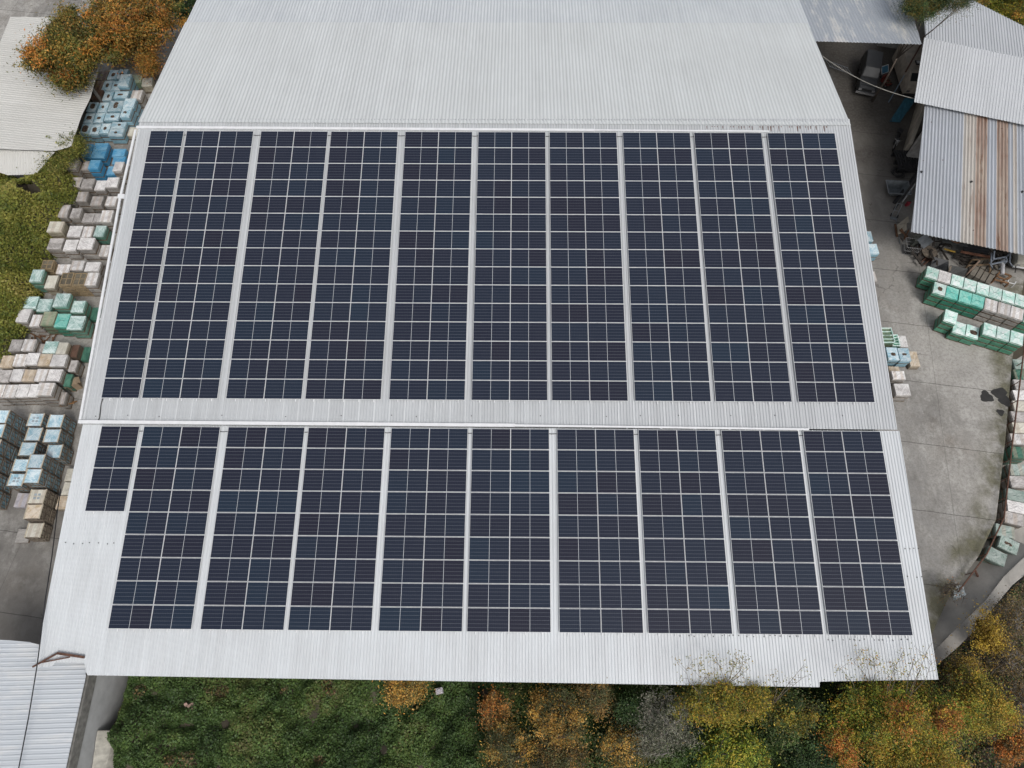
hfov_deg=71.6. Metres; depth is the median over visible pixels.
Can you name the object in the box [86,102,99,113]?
wrapped pallet
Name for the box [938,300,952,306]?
wrapped pallet
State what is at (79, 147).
bushy shrub
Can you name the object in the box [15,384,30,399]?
wrapped pallet
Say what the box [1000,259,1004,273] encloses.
white pipe
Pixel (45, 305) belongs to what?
wrapped pallet
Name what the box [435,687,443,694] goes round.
plastic sack
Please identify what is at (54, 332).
wrapped pallet
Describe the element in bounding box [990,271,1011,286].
timber heap
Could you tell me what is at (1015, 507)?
wrapped pallet
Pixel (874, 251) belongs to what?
wrapped pallet
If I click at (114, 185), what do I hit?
wrapped pallet
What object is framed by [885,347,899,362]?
wrapped pallet
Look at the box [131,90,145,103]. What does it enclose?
wrapped pallet
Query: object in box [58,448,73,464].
crate
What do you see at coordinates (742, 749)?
leafy shrub
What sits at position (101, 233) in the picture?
wrapped pallet
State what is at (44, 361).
wrapped pallet
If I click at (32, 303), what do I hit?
wrapped pallet
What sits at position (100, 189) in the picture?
wrapped pallet
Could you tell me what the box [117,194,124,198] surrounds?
junction box
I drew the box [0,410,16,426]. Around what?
crate
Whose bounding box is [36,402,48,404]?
wrapped pallet
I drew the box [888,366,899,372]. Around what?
wrapped pallet
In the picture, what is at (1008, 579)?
retaining wall
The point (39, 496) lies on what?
crate
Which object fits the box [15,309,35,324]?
wrapped pallet
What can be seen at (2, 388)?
wrapped pallet
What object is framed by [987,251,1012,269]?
steel rack
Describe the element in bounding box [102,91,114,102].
wrapped pallet
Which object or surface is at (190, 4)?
leafy shrub
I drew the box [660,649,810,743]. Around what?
autumn tree
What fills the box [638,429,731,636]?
solar array
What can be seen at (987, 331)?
wrapped pallet
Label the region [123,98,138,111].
wrapped pallet
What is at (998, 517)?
wrapped pallet
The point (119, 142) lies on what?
wrapped pallet
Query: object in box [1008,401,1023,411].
wrapped pallet
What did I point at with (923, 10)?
conifer
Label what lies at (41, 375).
wrapped pallet
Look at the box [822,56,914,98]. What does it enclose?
rope
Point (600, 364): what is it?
solar array
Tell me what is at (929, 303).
wrapped pallet
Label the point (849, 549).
solar array
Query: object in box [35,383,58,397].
wrapped pallet
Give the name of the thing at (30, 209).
ivy mound
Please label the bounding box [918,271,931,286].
wrapped pallet
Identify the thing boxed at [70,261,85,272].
wrapped pallet
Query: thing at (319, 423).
cable tray
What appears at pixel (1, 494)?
crate
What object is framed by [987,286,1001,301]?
wrapped pallet
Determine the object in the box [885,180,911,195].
metal skip
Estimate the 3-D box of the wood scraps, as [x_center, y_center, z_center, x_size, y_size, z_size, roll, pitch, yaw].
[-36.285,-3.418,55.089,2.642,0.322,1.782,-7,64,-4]
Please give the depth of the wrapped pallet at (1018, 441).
51.61 m
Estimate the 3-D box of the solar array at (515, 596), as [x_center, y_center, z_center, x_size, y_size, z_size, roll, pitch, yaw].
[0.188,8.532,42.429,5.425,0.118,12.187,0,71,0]
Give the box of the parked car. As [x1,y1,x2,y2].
[855,49,883,96]
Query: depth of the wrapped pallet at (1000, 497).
50.46 m
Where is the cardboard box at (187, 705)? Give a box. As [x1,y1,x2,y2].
[184,702,192,710]
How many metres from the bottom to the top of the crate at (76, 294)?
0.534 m
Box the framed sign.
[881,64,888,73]
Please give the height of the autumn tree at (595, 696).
4.766 m
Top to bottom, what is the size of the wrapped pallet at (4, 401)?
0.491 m
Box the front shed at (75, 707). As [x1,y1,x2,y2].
[0,640,127,767]
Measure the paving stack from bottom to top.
0.545 m
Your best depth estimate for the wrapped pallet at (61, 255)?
58.43 m
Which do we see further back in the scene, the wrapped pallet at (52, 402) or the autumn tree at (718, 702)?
the wrapped pallet at (52, 402)
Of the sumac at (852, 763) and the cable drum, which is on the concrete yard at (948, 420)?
the cable drum
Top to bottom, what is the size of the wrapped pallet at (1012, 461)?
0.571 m
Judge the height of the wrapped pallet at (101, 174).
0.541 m
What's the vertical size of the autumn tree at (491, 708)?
2.954 m
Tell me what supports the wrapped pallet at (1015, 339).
on the wrapped pallet at (1009, 348)
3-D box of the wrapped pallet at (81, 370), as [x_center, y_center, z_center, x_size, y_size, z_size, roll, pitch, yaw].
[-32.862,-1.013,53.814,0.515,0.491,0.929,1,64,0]
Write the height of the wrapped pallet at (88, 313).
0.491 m
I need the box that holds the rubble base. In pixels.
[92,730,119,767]
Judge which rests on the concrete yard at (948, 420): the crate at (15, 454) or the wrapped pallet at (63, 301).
the crate at (15, 454)
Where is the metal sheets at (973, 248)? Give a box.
[963,244,989,254]
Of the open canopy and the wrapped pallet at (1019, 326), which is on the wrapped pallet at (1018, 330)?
the wrapped pallet at (1019, 326)
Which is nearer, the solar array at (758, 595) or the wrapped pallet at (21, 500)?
the solar array at (758, 595)
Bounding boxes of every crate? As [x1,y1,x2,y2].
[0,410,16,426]
[0,424,11,440]
[0,439,7,456]
[0,456,3,469]
[0,458,10,474]
[0,474,7,490]
[0,490,3,503]
[0,493,10,509]
[3,443,14,460]
[3,477,11,494]
[4,462,12,476]
[6,428,18,444]
[6,473,28,489]
[10,448,20,462]
[11,459,28,473]
[12,415,22,430]
[13,433,24,448]
[14,486,32,492]
[18,419,27,435]
[18,442,42,458]
[23,469,48,485]
[23,504,47,520]
[24,427,45,443]
[24,523,47,539]
[26,413,48,428]
[26,454,51,470]
[27,489,50,504]
[29,506,51,522]
[30,473,54,489]
[30,525,52,541]
[40,260,56,272]
[41,446,46,453]
[43,429,66,445]
[46,414,70,431]
[46,444,67,460]
[46,509,56,524]
[47,492,54,507]
[48,264,57,275]
[48,458,57,474]
[50,476,61,493]
[52,494,58,509]
[54,462,64,478]
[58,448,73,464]
[59,273,74,288]
[63,288,76,292]
[64,433,73,448]
[67,292,80,295]
[67,419,76,435]
[72,273,87,288]
[76,289,90,291]
[80,292,93,295]
[882,328,894,345]
[891,334,900,347]
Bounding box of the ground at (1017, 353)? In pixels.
[944,283,1023,666]
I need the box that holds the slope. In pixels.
[114,583,1023,767]
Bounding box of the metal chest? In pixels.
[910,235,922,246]
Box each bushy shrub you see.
[16,144,80,186]
[46,123,106,168]
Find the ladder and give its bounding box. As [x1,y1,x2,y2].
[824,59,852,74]
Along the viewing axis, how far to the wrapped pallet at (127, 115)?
63.90 m
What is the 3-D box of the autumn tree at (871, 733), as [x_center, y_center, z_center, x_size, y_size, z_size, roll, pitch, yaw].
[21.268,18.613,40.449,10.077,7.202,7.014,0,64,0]
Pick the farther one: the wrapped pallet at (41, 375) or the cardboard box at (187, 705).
the wrapped pallet at (41, 375)
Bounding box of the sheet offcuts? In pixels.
[917,235,933,248]
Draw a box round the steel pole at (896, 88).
[888,75,904,101]
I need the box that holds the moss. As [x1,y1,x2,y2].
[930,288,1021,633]
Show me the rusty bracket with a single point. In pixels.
(63, 654)
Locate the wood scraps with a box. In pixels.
[29,333,56,343]
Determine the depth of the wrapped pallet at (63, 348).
53.27 m
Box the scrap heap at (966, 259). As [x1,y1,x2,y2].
[900,234,1023,272]
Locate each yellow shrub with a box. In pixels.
[940,626,994,686]
[950,591,1017,669]
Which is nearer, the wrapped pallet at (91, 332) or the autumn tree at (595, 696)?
the autumn tree at (595, 696)
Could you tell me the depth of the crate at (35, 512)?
47.51 m
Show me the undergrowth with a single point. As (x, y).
(171, 693)
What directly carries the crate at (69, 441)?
on the concrete yard at (948, 420)
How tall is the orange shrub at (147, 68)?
5.704 m
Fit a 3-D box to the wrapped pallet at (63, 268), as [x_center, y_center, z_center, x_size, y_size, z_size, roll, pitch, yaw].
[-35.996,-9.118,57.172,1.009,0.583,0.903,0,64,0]
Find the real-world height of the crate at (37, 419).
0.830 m
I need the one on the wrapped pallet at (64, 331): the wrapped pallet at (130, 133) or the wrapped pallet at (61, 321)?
the wrapped pallet at (61, 321)
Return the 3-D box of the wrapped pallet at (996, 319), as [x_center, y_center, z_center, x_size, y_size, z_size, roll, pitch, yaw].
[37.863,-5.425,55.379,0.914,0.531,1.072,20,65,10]
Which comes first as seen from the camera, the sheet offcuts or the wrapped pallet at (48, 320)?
the wrapped pallet at (48, 320)
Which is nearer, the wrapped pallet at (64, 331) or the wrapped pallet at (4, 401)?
the wrapped pallet at (4, 401)
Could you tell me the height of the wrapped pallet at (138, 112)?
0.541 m
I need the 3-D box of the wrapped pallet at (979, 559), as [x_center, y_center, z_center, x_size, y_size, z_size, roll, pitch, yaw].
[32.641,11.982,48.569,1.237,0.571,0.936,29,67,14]
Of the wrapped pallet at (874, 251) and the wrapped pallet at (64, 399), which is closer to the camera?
the wrapped pallet at (64, 399)
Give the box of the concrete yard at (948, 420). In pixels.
[0,0,1023,643]
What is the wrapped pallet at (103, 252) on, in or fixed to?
on the concrete yard at (948, 420)
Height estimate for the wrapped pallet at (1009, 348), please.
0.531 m
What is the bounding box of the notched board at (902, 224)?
[897,217,908,233]
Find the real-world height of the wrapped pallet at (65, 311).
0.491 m
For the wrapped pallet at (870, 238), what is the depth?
58.36 m
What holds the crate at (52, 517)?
on the concrete yard at (948, 420)
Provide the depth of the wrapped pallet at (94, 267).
57.03 m
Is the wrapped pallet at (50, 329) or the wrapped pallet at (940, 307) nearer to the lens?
the wrapped pallet at (50, 329)
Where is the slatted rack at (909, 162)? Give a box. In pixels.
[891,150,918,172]
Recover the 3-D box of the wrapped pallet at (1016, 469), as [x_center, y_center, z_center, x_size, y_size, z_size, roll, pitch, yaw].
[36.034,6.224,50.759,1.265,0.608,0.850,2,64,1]
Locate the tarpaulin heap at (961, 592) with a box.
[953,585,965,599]
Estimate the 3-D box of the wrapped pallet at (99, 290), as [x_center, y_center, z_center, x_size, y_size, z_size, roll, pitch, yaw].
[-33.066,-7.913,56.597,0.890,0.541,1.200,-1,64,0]
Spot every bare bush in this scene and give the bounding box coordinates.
[932,578,969,605]
[951,584,1023,648]
[975,630,1023,684]
[991,670,1023,729]
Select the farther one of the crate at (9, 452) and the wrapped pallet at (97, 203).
the wrapped pallet at (97, 203)
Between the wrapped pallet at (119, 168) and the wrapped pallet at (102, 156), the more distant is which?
the wrapped pallet at (102, 156)
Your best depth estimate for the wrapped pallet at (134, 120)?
64.50 m
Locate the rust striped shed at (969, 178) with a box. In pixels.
[893,103,1023,254]
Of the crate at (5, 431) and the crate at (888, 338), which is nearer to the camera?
the crate at (5, 431)
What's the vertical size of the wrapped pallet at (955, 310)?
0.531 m
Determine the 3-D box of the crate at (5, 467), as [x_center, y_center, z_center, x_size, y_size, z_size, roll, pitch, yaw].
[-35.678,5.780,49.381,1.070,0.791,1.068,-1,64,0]
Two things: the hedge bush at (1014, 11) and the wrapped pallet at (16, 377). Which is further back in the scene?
the hedge bush at (1014, 11)
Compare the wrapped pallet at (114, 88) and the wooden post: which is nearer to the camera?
the wooden post
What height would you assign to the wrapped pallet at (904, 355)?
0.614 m
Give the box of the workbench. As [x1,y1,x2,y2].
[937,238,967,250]
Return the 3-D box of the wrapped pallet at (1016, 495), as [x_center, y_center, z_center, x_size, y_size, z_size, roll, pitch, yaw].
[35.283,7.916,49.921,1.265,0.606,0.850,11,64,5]
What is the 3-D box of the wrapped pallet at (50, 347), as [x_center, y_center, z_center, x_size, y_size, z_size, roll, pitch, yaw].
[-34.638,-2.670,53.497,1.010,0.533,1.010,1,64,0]
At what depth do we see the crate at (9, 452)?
49.80 m
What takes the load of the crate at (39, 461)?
on the crate at (53, 466)
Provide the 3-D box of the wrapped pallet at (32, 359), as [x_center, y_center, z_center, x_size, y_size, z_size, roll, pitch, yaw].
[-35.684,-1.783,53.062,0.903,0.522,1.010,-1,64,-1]
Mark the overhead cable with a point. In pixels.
(41, 632)
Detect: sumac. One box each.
[813,716,862,764]
[816,743,870,767]
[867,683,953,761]
[925,690,977,750]
[979,724,1023,767]
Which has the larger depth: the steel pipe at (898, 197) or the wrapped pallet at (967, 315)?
the steel pipe at (898, 197)
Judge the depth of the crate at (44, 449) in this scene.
50.52 m
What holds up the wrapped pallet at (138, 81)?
on the concrete yard at (948, 420)
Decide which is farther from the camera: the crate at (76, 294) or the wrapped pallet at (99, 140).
the wrapped pallet at (99, 140)
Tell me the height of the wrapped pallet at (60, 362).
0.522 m
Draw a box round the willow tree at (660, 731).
[621,684,705,767]
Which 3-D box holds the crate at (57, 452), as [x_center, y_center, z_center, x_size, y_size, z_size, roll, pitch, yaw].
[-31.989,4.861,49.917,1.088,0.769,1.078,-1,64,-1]
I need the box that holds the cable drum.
[921,246,937,261]
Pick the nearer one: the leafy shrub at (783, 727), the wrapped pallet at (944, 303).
the leafy shrub at (783, 727)
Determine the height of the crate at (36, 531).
0.589 m
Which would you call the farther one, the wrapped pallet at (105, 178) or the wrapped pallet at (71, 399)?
the wrapped pallet at (105, 178)
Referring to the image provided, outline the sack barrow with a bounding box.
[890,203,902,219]
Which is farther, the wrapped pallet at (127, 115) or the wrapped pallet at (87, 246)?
the wrapped pallet at (127, 115)
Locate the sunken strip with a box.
[938,356,1023,665]
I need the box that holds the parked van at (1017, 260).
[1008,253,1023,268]
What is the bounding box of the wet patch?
[980,388,1010,415]
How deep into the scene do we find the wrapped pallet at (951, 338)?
55.04 m
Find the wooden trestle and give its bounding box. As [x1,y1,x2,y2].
[965,258,999,272]
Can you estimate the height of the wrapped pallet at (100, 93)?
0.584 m
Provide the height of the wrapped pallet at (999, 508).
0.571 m
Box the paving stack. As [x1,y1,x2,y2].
[965,257,999,284]
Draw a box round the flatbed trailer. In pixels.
[105,53,138,65]
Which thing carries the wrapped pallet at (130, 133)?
on the concrete yard at (948, 420)
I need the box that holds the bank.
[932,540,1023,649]
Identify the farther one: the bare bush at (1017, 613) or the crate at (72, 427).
the crate at (72, 427)
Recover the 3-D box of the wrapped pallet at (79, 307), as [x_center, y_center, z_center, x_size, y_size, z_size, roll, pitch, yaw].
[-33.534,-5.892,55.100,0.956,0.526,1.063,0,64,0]
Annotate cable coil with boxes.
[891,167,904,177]
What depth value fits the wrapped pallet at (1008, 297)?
55.10 m
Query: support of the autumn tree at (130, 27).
on the concrete yard at (948, 420)
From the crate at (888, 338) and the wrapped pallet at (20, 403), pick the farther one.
the crate at (888, 338)
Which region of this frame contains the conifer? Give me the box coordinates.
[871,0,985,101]
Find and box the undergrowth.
[105,577,1023,767]
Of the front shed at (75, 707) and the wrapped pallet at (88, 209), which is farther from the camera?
the wrapped pallet at (88, 209)
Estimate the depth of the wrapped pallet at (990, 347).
54.63 m
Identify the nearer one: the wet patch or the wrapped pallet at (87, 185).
the wet patch
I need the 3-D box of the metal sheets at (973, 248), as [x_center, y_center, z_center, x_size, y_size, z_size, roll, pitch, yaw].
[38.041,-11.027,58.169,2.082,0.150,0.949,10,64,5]
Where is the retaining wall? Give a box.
[934,557,1023,665]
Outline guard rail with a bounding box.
[958,344,1023,591]
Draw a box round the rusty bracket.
[32,652,84,667]
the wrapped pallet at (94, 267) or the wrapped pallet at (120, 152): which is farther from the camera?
the wrapped pallet at (120, 152)
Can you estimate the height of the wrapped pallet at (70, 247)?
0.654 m
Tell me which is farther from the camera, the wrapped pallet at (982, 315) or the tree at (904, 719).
the wrapped pallet at (982, 315)
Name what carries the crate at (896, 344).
on the concrete yard at (948, 420)
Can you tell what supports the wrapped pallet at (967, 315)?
on the concrete yard at (948, 420)
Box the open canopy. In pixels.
[800,0,921,44]
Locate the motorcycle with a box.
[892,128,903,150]
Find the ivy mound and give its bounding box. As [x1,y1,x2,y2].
[0,166,80,359]
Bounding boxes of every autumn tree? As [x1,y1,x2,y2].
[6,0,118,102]
[63,0,193,81]
[372,680,435,718]
[466,714,544,767]
[468,682,521,737]
[505,682,603,766]
[518,717,601,767]
[558,683,619,729]
[581,710,669,767]
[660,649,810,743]
[810,638,983,767]
[855,733,979,767]
[937,654,1023,751]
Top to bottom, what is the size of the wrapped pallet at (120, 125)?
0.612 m
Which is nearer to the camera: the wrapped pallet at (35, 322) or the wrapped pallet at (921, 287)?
the wrapped pallet at (35, 322)
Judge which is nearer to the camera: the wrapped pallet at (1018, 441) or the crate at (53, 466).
the crate at (53, 466)
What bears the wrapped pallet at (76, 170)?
on the wrapped pallet at (80, 174)
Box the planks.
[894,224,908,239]
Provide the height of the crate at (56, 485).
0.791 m
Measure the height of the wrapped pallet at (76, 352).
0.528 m
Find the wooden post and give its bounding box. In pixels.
[966,260,979,274]
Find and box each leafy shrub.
[166,0,196,30]
[605,685,657,733]
[689,717,780,767]
[751,679,830,767]
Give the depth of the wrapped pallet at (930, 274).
56.15 m
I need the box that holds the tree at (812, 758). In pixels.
[772,699,860,767]
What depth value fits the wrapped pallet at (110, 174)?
62.24 m
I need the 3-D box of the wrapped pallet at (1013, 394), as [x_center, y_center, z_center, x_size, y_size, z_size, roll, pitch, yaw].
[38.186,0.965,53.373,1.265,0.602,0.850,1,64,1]
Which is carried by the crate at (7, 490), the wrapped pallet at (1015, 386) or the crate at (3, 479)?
the crate at (3, 479)
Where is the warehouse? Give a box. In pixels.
[35,0,937,686]
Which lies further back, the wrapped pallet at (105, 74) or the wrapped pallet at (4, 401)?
the wrapped pallet at (105, 74)
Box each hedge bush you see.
[973,0,1013,10]
[985,0,1023,25]
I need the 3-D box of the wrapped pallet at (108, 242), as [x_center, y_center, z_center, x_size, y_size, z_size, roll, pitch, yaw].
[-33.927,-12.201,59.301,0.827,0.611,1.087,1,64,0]
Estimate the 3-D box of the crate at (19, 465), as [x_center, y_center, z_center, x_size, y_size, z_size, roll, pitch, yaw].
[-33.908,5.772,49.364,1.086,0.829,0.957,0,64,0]
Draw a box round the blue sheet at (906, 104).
[890,98,914,122]
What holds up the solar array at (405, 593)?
on the warehouse
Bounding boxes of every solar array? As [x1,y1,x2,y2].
[85,425,140,513]
[101,130,183,400]
[108,426,227,631]
[142,131,259,400]
[200,426,306,632]
[226,131,330,401]
[288,427,390,633]
[305,131,404,401]
[378,427,471,633]
[389,131,471,401]
[467,428,556,634]
[471,132,548,402]
[549,132,627,403]
[557,428,642,635]
[623,132,710,403]
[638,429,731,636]
[694,132,791,404]
[721,430,822,637]
[767,133,874,404]
[803,430,912,637]
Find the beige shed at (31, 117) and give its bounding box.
[0,17,101,174]
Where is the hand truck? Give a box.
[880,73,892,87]
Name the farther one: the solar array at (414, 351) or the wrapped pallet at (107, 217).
the wrapped pallet at (107, 217)
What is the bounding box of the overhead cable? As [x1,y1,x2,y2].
[18,488,60,767]
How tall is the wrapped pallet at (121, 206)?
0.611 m
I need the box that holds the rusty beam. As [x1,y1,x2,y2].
[960,250,989,257]
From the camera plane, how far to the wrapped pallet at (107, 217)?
58.76 m
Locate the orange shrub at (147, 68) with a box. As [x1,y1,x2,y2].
[124,48,167,83]
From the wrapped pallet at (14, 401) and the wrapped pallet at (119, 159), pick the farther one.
the wrapped pallet at (119, 159)
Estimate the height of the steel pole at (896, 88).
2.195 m
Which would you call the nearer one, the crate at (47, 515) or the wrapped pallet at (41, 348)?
the crate at (47, 515)
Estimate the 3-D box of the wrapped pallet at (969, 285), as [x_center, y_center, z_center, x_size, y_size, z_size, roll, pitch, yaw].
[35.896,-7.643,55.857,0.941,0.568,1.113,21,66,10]
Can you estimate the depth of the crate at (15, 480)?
48.56 m
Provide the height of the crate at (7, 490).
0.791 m
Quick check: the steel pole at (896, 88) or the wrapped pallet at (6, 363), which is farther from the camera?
the steel pole at (896, 88)
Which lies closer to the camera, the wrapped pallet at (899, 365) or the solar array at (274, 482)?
the solar array at (274, 482)
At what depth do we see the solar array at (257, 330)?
47.48 m
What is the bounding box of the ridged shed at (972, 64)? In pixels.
[877,0,1023,136]
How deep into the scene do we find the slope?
42.72 m
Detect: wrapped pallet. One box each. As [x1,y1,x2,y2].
[0,356,15,369]
[0,370,12,384]
[0,385,5,399]
[0,400,10,402]
[0,403,14,405]
[3,385,18,399]
[8,340,23,353]
[9,369,25,383]
[9,400,22,402]
[12,354,28,368]
[12,402,26,404]
[13,493,29,508]
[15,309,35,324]
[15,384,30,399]
[15,529,29,542]
[21,339,39,353]
[21,369,36,383]
[23,297,40,311]
[24,402,38,404]
[25,353,40,367]
[27,384,40,398]
[29,269,47,284]
[29,315,42,329]
[33,275,48,288]
[34,328,46,332]
[34,369,49,383]
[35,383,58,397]
[36,299,54,313]
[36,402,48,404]
[37,354,52,368]
[38,331,49,335]
[38,344,44,353]
[40,312,58,327]
[41,387,62,400]
[42,341,58,354]
[44,276,60,291]
[44,328,57,330]
[44,390,65,403]
[46,221,69,237]
[46,369,66,383]
[47,238,65,253]
[48,331,62,334]
[49,288,62,294]
[49,354,70,368]
[52,253,68,257]
[52,293,73,309]
[54,314,71,329]
[55,342,71,355]
[55,496,67,510]
[56,264,72,276]
[57,298,76,312]
[58,205,72,222]
[58,330,71,333]
[59,392,70,406]
[61,482,70,495]
[63,240,79,254]
[63,334,74,336]
[63,374,75,388]
[64,396,74,408]
[64,469,72,481]
[66,159,82,172]
[66,221,76,226]
[67,226,83,239]
[67,316,88,332]
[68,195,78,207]
[68,252,83,259]
[68,360,81,373]
[70,164,83,176]
[70,208,84,223]
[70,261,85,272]
[70,345,82,359]
[71,301,88,314]
[71,320,91,335]
[72,177,82,191]
[73,364,84,376]
[75,305,91,317]
[75,323,94,338]
[76,192,91,206]
[77,151,91,162]
[77,238,99,254]
[80,124,91,137]
[80,179,96,192]
[81,161,90,173]
[81,207,95,212]
[81,226,95,237]
[81,347,91,362]
[82,213,95,226]
[83,113,95,123]
[84,245,101,259]
[84,262,103,274]
[84,273,102,288]
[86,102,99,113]
[86,144,93,151]
[88,160,103,172]
[89,124,101,138]
[89,278,103,292]
[90,151,108,161]
[90,196,105,209]
[90,307,101,322]
[91,90,104,102]
[91,166,106,177]
[92,282,107,296]
[93,113,105,124]
[93,138,104,142]
[93,143,111,154]
[93,213,102,225]
[93,226,109,240]
[94,81,103,89]
[94,180,108,194]
[95,171,107,180]
[96,71,108,80]
[97,102,109,112]
[98,231,111,244]
[98,245,113,259]
[99,123,111,137]
[99,210,115,226]
[101,81,113,91]
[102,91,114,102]
[102,156,111,166]
[104,113,121,123]
[105,177,121,192]
[105,196,117,209]
[106,166,115,177]
[107,70,118,80]
[108,101,123,113]
[108,129,126,139]
[108,217,119,232]
[111,81,120,91]
[111,122,128,132]
[111,185,125,195]
[112,135,128,144]
[112,149,128,157]
[112,157,126,165]
[112,162,125,175]
[113,91,130,100]
[114,202,122,214]
[116,168,129,179]
[117,69,130,80]
[117,74,133,90]
[120,108,134,121]
[121,80,136,94]
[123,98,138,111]
[123,114,137,125]
[127,127,137,139]
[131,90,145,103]
[132,74,143,89]
[135,104,141,116]
[140,96,147,107]
[141,78,155,93]
[867,231,872,243]
[869,244,878,257]
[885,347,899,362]
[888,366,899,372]
[889,371,905,382]
[891,384,910,397]
[892,396,906,401]
[893,363,906,366]
[897,348,911,363]
[898,336,907,347]
[906,351,919,369]
[915,275,928,290]
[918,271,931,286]
[922,266,938,283]
[922,291,936,306]
[925,286,939,302]
[929,282,946,299]
[933,318,947,334]
[934,302,949,310]
[936,270,951,285]
[936,314,950,330]
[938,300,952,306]
[940,309,957,327]
[941,286,958,303]
[945,331,959,341]
[948,274,963,289]
[948,308,961,314]
[948,321,965,338]
[950,303,965,311]
[955,290,971,307]
[958,339,972,345]
[960,312,974,318]
[961,278,976,293]
[962,324,978,342]
[963,308,977,314]
[967,294,984,311]
[972,315,987,322]
[972,341,986,347]
[974,282,989,297]
[976,311,990,318]
[976,327,990,343]
[977,548,988,563]
[979,322,996,340]
[980,298,997,315]
[981,546,1006,566]
[984,344,999,351]
[985,319,1000,325]
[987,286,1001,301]
[988,341,1003,347]
[989,316,1003,322]
[991,523,1014,539]
[992,326,1009,344]
[993,302,1010,319]
[993,535,1019,554]
[995,513,1016,529]
[997,348,1012,355]
[997,503,1002,512]
[998,491,1002,503]
[999,290,1014,305]
[999,323,1012,329]
[999,511,1023,528]
[1000,479,1021,490]
[1001,345,1016,351]
[1001,467,1005,479]
[1001,488,1023,502]
[1002,320,1016,327]
[1002,500,1023,515]
[1003,449,1021,462]
[1003,464,1023,476]
[1004,476,1023,489]
[1005,330,1023,348]
[1005,433,1023,446]
[1005,446,1023,460]
[1006,306,1023,323]
[1007,411,1023,422]
[1007,422,1023,433]
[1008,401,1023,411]
[1009,390,1023,401]
[1010,328,1023,333]
[1010,369,1023,380]
[1010,379,1023,390]
[1011,359,1023,370]
[1012,293,1023,308]
[1014,324,1023,330]
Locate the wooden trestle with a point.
(971, 260)
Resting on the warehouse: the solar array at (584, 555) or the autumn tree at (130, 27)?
the solar array at (584, 555)
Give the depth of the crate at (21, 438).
50.94 m
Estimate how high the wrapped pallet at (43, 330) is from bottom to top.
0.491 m
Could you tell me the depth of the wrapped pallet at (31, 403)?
52.53 m
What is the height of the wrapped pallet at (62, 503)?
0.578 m
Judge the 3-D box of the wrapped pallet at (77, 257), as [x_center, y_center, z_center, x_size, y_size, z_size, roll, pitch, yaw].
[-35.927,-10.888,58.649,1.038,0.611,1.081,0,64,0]
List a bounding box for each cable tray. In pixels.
[78,420,808,430]
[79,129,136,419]
[136,126,768,132]
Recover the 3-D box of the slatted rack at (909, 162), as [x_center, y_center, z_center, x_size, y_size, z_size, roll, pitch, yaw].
[35.012,-19.745,63.064,2.025,0.585,2.200,0,64,0]
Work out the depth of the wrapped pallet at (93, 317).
55.74 m
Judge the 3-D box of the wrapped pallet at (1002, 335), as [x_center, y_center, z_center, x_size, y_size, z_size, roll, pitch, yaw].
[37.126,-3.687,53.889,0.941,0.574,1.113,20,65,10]
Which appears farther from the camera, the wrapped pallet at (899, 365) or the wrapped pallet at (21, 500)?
the wrapped pallet at (899, 365)
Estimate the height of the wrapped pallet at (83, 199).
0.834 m
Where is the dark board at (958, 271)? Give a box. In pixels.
[949,265,967,276]
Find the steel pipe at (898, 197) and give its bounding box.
[893,172,916,203]
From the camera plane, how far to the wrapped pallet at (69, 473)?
49.77 m
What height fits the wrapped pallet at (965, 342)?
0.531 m
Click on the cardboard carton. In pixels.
(76, 384)
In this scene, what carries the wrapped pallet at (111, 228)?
on the concrete yard at (948, 420)
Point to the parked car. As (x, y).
(870, 66)
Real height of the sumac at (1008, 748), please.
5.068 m
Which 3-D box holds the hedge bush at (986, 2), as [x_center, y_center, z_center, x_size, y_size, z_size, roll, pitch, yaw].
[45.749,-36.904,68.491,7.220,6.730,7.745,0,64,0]
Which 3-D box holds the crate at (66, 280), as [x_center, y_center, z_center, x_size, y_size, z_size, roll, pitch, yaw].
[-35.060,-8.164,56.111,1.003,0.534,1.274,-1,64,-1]
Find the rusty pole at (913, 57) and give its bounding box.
[905,44,921,71]
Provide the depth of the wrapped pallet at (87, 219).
59.07 m
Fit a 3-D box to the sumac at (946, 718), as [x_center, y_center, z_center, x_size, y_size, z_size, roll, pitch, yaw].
[23.519,19.413,40.592,3.154,7.030,2.811,-15,65,-7]
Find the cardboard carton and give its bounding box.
[64,377,82,391]
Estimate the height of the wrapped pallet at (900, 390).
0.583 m
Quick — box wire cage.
[901,237,921,254]
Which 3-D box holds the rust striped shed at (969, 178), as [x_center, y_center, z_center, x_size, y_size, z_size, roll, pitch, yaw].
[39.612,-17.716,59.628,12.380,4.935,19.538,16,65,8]
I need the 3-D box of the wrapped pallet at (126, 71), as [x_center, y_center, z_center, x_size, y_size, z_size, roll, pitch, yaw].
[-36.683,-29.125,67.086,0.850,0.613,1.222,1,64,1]
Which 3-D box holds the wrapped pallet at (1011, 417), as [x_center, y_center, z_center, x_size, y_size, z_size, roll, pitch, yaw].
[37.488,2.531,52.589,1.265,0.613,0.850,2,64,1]
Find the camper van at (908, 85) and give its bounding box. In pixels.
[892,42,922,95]
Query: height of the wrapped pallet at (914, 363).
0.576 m

